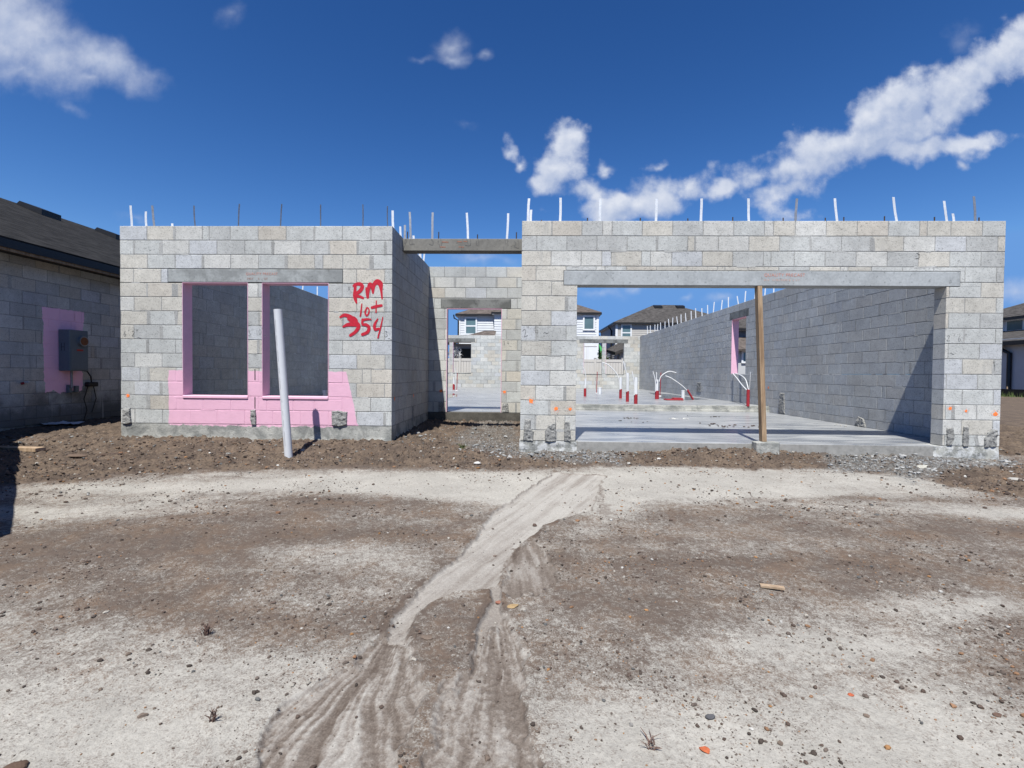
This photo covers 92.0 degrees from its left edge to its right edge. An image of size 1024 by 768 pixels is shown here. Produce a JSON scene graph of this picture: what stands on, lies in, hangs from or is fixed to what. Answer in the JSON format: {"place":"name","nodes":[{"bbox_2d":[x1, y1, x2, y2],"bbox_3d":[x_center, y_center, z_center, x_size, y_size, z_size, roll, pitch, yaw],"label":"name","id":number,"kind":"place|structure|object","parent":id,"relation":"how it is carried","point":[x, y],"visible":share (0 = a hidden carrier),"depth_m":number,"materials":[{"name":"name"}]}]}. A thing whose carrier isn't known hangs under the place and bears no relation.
{"place":"outdoors","nodes":[
{"label":"outdoors","id":0,"kind":"place"},
{"bbox_2d":[0,396,1023,767],"bbox_3d":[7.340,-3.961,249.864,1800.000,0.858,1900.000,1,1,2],"label":"ground","id":1,"kind":"structure","parent":0,"point":[402,686],"depth_m":2.69,"materials":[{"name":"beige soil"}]},
{"bbox_2d":[3,760,28,767],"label":"stone","id":2,"kind":"object","parent":1,"relation":"on","point":[21,764],"visible":1,"depth_m":1.65,"materials":[{"name":"brown stone"}]},
{"bbox_2d":[0,446,45,451],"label":"timber board","id":3,"kind":"object","parent":1,"relation":"on","point":[25,448],"visible":1,"depth_m":6.55,"materials":[{"name":"beige wood"}]},
{"bbox_2d":[0,198,120,430],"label":"block house","id":4,"kind":"structure","parent":1,"relation":"on","point":[57,272],"depth_m":8.41,"materials":[{"name":"concrete"}]},
{"bbox_2d":[59,329,97,420],"bbox_3d":[-7.568,-0.116,8.742,0.250,1.638,0.702,1,1,2],"label":"meter box","id":5,"kind":"object","parent":4,"relation":"attached to","point":[73,350],"visible":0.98,"depth_m":8.51,"materials":[{"name":"grey paint"}]},
{"bbox_2d":[71,346,87,369],"bbox_3d":[-7.495,-0.446,8.567,0.006,0.403,0.320,1,1,2],"label":"door","id":6,"kind":"structure","parent":5,"relation":"in","point":[79,359],"depth_m":8.56,"materials":[{"name":"grey paint"}]},
{"bbox_2d":[41,421,83,424],"bbox_3d":[-7.598,0.635,8.208,0.766,0.057,0.408,1,1,2],"label":"plastic scrap","id":7,"kind":"object","parent":1,"relation":"on","point":[66,422],"visible":0.73,"depth_m":8.20,"materials":[{"name":"plastic"}]},
{"bbox_2d":[67,454,87,456],"bbox_3d":[-5.513,0.907,6.278,0.252,0.031,0.148,1,1,2],"label":"wood offcut","id":8,"kind":"object","parent":1,"relation":"on","point":[77,455],"visible":1,"depth_m":6.23,"materials":[{"name":"wood"}]},
{"bbox_2d":[137,712,148,717],"bbox_3d":[-1.411,1.265,1.888,0.036,0.014,0.023,-1,2,-43],"label":"stone","id":9,"kind":"object","parent":1,"relation":"on","point":[141,715],"visible":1,"depth_m":1.88,"materials":[{"name":"beige stone"}]},
{"bbox_2d":[194,622,213,635],"bbox_3d":[-1.500,1.197,2.411,0.093,0.070,0.059,1,1,24],"label":"dry weed","id":10,"kind":"object","parent":1,"relation":"on","point":[207,630],"visible":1,"depth_m":2.41,"materials":[{"name":"brown plant"}]},
{"bbox_2d":[204,708,216,722],"bbox_3d":[-1.117,1.237,1.849,0.053,0.064,0.039,1,1,2],"label":"dry weed","id":11,"kind":"object","parent":1,"relation":"on","point":[214,716],"visible":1,"depth_m":1.85,"materials":[{"name":"brown plant"}]},
{"bbox_2d":[273,309,292,457],"bbox_3d":[-2.927,0.047,6.332,0.261,2.007,0.105,1,1,9],"label":"leaning pipe","id":12,"kind":"object","parent":1,"relation":"on","point":[283,383],"visible":0.91,"depth_m":6.29,"materials":[{"name":"plastic"}]},
{"bbox_2d":[421,635,431,639],"bbox_3d":[-0.413,1.226,2.392,0.061,0.011,0.037,1,1,2],"label":"stone","id":13,"kind":"object","parent":1,"relation":"on","point":[427,637],"visible":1,"depth_m":2.39,"materials":[{"name":"beige stone"}]},
{"bbox_2d":[448,346,461,357],"bbox_3d":[-3.827,-1.197,33.516,1.039,2.717,1.019,1,1,2],"label":"shrub","id":14,"kind":"object","parent":1,"relation":"on","point":[457,353],"visible":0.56,"depth_m":33.35,"materials":[{"name":"plant"}]},
{"bbox_2d":[0,419,1022,474],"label":"rubble","id":15,"kind":"object","parent":1,"relation":"on","point":[687,450],"visible":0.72,"depth_m":6.59,"materials":[{"name":"stone"}]},
{"bbox_2d":[507,604,518,608],"bbox_3d":[0.004,1.216,2.704,0.065,0.013,0.046,1,1,2],"label":"stone","id":16,"kind":"object","parent":1,"relation":"on","point":[511,606],"visible":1,"depth_m":2.70,"materials":[{"name":"beige stone"}]},
{"bbox_2d":[448,305,601,372],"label":"sided house","id":17,"kind":"structure","parent":1,"relation":"on","point":[479,322],"depth_m":35.79,"materials":[{"name":"white"}]},
{"bbox_2d":[464,317,476,334],"bbox_3d":[-3.094,-4.365,37.164,0.942,1.351,0.059,1,1,2],"label":"window","id":18,"kind":"structure","parent":17,"relation":"in","point":[470,322],"depth_m":37.16,"materials":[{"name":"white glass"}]},
{"bbox_2d":[583,315,594,330],"bbox_3d":[5.556,-4.411,35.708,0.873,1.090,0.059,1,1,2],"label":"window","id":19,"kind":"structure","parent":17,"relation":"in","point":[588,320],"depth_m":35.71,"materials":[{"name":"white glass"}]},
{"bbox_2d":[448,357,622,373],"bbox_3d":[0.905,-0.626,29.480,14.664,1.931,0.160,1,1,2],"label":"vinyl fence","id":20,"kind":"object","parent":1,"relation":"on","point":[593,366],"visible":0.06,"depth_m":29.34,"materials":[{"name":"white plastic"}]},
{"bbox_2d":[120,196,1005,459],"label":"unfinished house","id":21,"kind":"structure","parent":1,"relation":"on","point":[862,320],"depth_m":7.13,"materials":[{"name":"concrete"}]},
{"bbox_2d":[322,390,327,395],"bbox_3d":[-3.065,0.337,8.102,0.080,0.469,0.080,1,1,2],"label":"capped pipe","id":22,"kind":"object","parent":21,"relation":"on","point":[324,392],"visible":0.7,"depth_m":8.07,"materials":[{"name":"white plastic"}]},
{"bbox_2d":[448,393,456,397],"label":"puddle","id":23,"kind":"object","parent":21,"relation":"on","point":[452,395],"visible":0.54,"depth_m":16.87,"materials":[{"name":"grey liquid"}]},
{"bbox_2d":[453,368,455,389],"bbox_3d":[-2.662,-0.241,22.791,0.170,1.013,0.107,2,2,44],"label":"pipe stub","id":24,"kind":"object","parent":21,"relation":"on","point":[453,380],"visible":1,"depth_m":22.77,"materials":[{"name":"white plastic"}]},
{"bbox_2d":[583,367,586,396],"bbox_3d":[2.499,-0.087,17.103,0.159,1.038,0.094,1,1,2],"label":"pipe stub","id":25,"kind":"object","parent":21,"relation":"on","point":[585,384],"visible":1,"depth_m":17.07,"materials":[{"name":"white plastic"}]},
{"bbox_2d":[602,362,621,398],"bbox_3d":[3.207,-0.124,15.898,0.671,1.174,0.111,1,1,2],"label":"pipe stub","id":26,"kind":"object","parent":21,"relation":"on","point":[620,388],"visible":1,"depth_m":15.87,"materials":[{"name":"white plastic"}]},
{"bbox_2d":[623,361,628,401],"bbox_3d":[3.231,-0.074,13.998,0.205,1.154,0.090,0,1,-30],"label":"pipe stub","id":27,"kind":"object","parent":21,"relation":"on","point":[627,387],"visible":1,"depth_m":13.99,"materials":[{"name":"white plastic"}]},
{"bbox_2d":[632,371,637,403],"bbox_3d":[3.237,0.096,13.085,0.191,0.854,0.094,0,1,-16],"label":"pipe stub","id":28,"kind":"object","parent":21,"relation":"on","point":[635,380],"visible":1,"depth_m":13.06,"materials":[{"name":"white plastic"}]},
{"bbox_2d":[653,371,675,398],"bbox_3d":[4.844,0.032,15.784,0.748,0.897,0.133,1,1,2],"label":"pipe stub","id":29,"kind":"object","parent":21,"relation":"on","point":[656,390],"visible":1,"depth_m":15.73,"materials":[{"name":"white plastic"}]},
{"bbox_2d":[663,398,682,400],"bbox_3d":[4.955,0.460,15.153,0.540,0.069,0.370,1,1,2],"label":"pipe","id":30,"kind":"object","parent":21,"relation":"on","point":[680,399],"visible":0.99,"depth_m":14.98,"materials":[{"name":"red plastic"}]},
{"bbox_2d":[648,392,706,399],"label":"puddle","id":31,"kind":"object","parent":21,"relation":"on","point":[667,396],"visible":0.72,"depth_m":16.98,"materials":[{"name":"grey liquid"}]},
{"bbox_2d":[665,375,693,398],"bbox_3d":[5.317,0.117,15.693,0.912,0.771,0.062,1,1,2],"label":"pipe stub","id":32,"kind":"object","parent":21,"relation":"on","point":[689,393],"visible":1,"depth_m":15.68,"materials":[{"name":"white plastic"}]},
{"bbox_2d":[681,390,684,398],"bbox_3d":[5.520,0.342,15.954,0.120,0.285,0.117,1,1,2],"label":"drain pipe","id":33,"kind":"object","parent":21,"relation":"on","point":[683,394],"visible":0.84,"depth_m":15.91,"materials":[{"name":"white plastic"}]},
{"bbox_2d":[618,415,858,426],"bbox_3d":[4.329,0.741,9.703,4.159,0.024,2.321,1,1,29],"label":"debris","id":34,"kind":"object","parent":21,"relation":"on","point":[710,423],"visible":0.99,"depth_m":9.31,"materials":[{"name":"stone"}]},
{"bbox_2d":[733,372,750,405],"bbox_3d":[6.293,0.106,13.511,0.170,0.870,2.281,1,1,15],"label":"pipe stub","id":35,"kind":"object","parent":21,"relation":"on","point":[748,397],"visible":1,"depth_m":12.47,"materials":[{"name":"white plastic"}]},
{"bbox_2d":[598,351,609,358],"bbox_3d":[6.349,-1.121,35.795,1.544,2.654,1.593,1,1,2],"label":"shrub","id":36,"kind":"object","parent":1,"relation":"on","point":[600,356],"visible":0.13,"depth_m":35.63,"materials":[{"name":"green plant"}]},
{"bbox_2d":[640,727,661,749],"bbox_3d":[0.497,1.272,1.773,0.079,0.039,0.096,1,1,16],"label":"dry weed","id":37,"kind":"object","parent":1,"relation":"on","point":[651,742],"visible":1,"depth_m":1.75,"materials":[{"name":"plant"}]},
{"bbox_2d":[699,746,709,753],"bbox_3d":[0.680,1.291,1.746,0.033,0.018,0.034,1,1,2],"label":"stone","id":38,"kind":"object","parent":1,"relation":"on","point":[705,749],"visible":1,"depth_m":1.74,"materials":[{"name":"orange stone"}]},
{"bbox_2d":[705,714,714,719],"bbox_3d":[0.758,1.276,1.895,0.034,0.017,0.031,-1,2,-44],"label":"stone","id":39,"kind":"object","parent":1,"relation":"on","point":[710,716],"visible":1,"depth_m":1.89,"materials":[{"name":"grey stone"}]},
{"bbox_2d":[752,286,779,453],"bbox_3d":[3.393,-0.163,6.624,0.300,2.309,0.254,1,1,2],"label":"shoring post","id":40,"kind":"object","parent":1,"relation":"on","point":[762,445],"visible":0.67,"depth_m":6.62,"materials":[{"name":"wood"}]},
{"bbox_2d":[759,583,784,589],"bbox_3d":[1.543,1.202,2.933,0.130,0.012,0.035,1,1,17],"label":"wood offcut","id":41,"kind":"object","parent":1,"relation":"on","point":[771,586],"visible":1,"depth_m":2.92,"materials":[{"name":"beige wood"}]},
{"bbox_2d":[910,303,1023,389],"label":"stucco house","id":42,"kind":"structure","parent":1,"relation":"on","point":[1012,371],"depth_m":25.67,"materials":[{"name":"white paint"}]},
{"bbox_2d":[1005,319,1023,330],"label":"window","id":43,"kind":"structure","parent":42,"relation":"in","point":[1018,319],"depth_m":28.41,"materials":[{"name":"black glass"}]},
{"bbox_2d":[992,712,1001,716],"bbox_3d":[1.876,1.279,1.911,0.036,0.012,0.026,1,1,2],"label":"stone","id":44,"kind":"object","parent":1,"relation":"on","point":[996,714],"visible":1,"depth_m":1.91,"materials":[{"name":"brown stone"}]},
{"bbox_2d":[1001,387,1023,396],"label":"silt fence","id":45,"kind":"object","parent":1,"relation":"on","point":[1020,392],"visible":0.12,"depth_m":24.15,"materials":[{"name":"black fabric"}]},
{"bbox_2d":[0,0,1023,374],"label":"sky","id":46,"kind":"structure","parent":0,"point":[450,109],"materials":[{"name":"blue"}]},
{"bbox_2d":[599,305,706,373],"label":"sided house","id":47,"kind":"structure","parent":0,"point":[638,322],"depth_m":43.02,"materials":[{"name":"beige"}]},
{"bbox_2d":[621,324,631,335],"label":"window","id":48,"kind":"structure","parent":47,"relation":"in","point":[626,329],"depth_m":42.58,"materials":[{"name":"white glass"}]},
{"bbox_2d":[738,318,745,373],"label":"sided house","id":49,"kind":"structure","parent":0,"point":[742,348],"depth_m":31.57,"materials":[{"name":"grey"}]},
{"bbox_2d":[741,351,745,362],"bbox_3d":[15.025,-1.719,31.482,0.813,0.798,0.059,1,1,2],"label":"window","id":50,"kind":"structure","parent":49,"relation":"in","point":[743,353],"depth_m":31.49,"materials":[{"name":"white glass"}]},
{"bbox_2d":[1001,392,1022,397],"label":"grass","id":51,"kind":"structure","parent":0,"point":[1009,395],"depth_m":23.73,"materials":[{"name":"green plant"}]}
]}

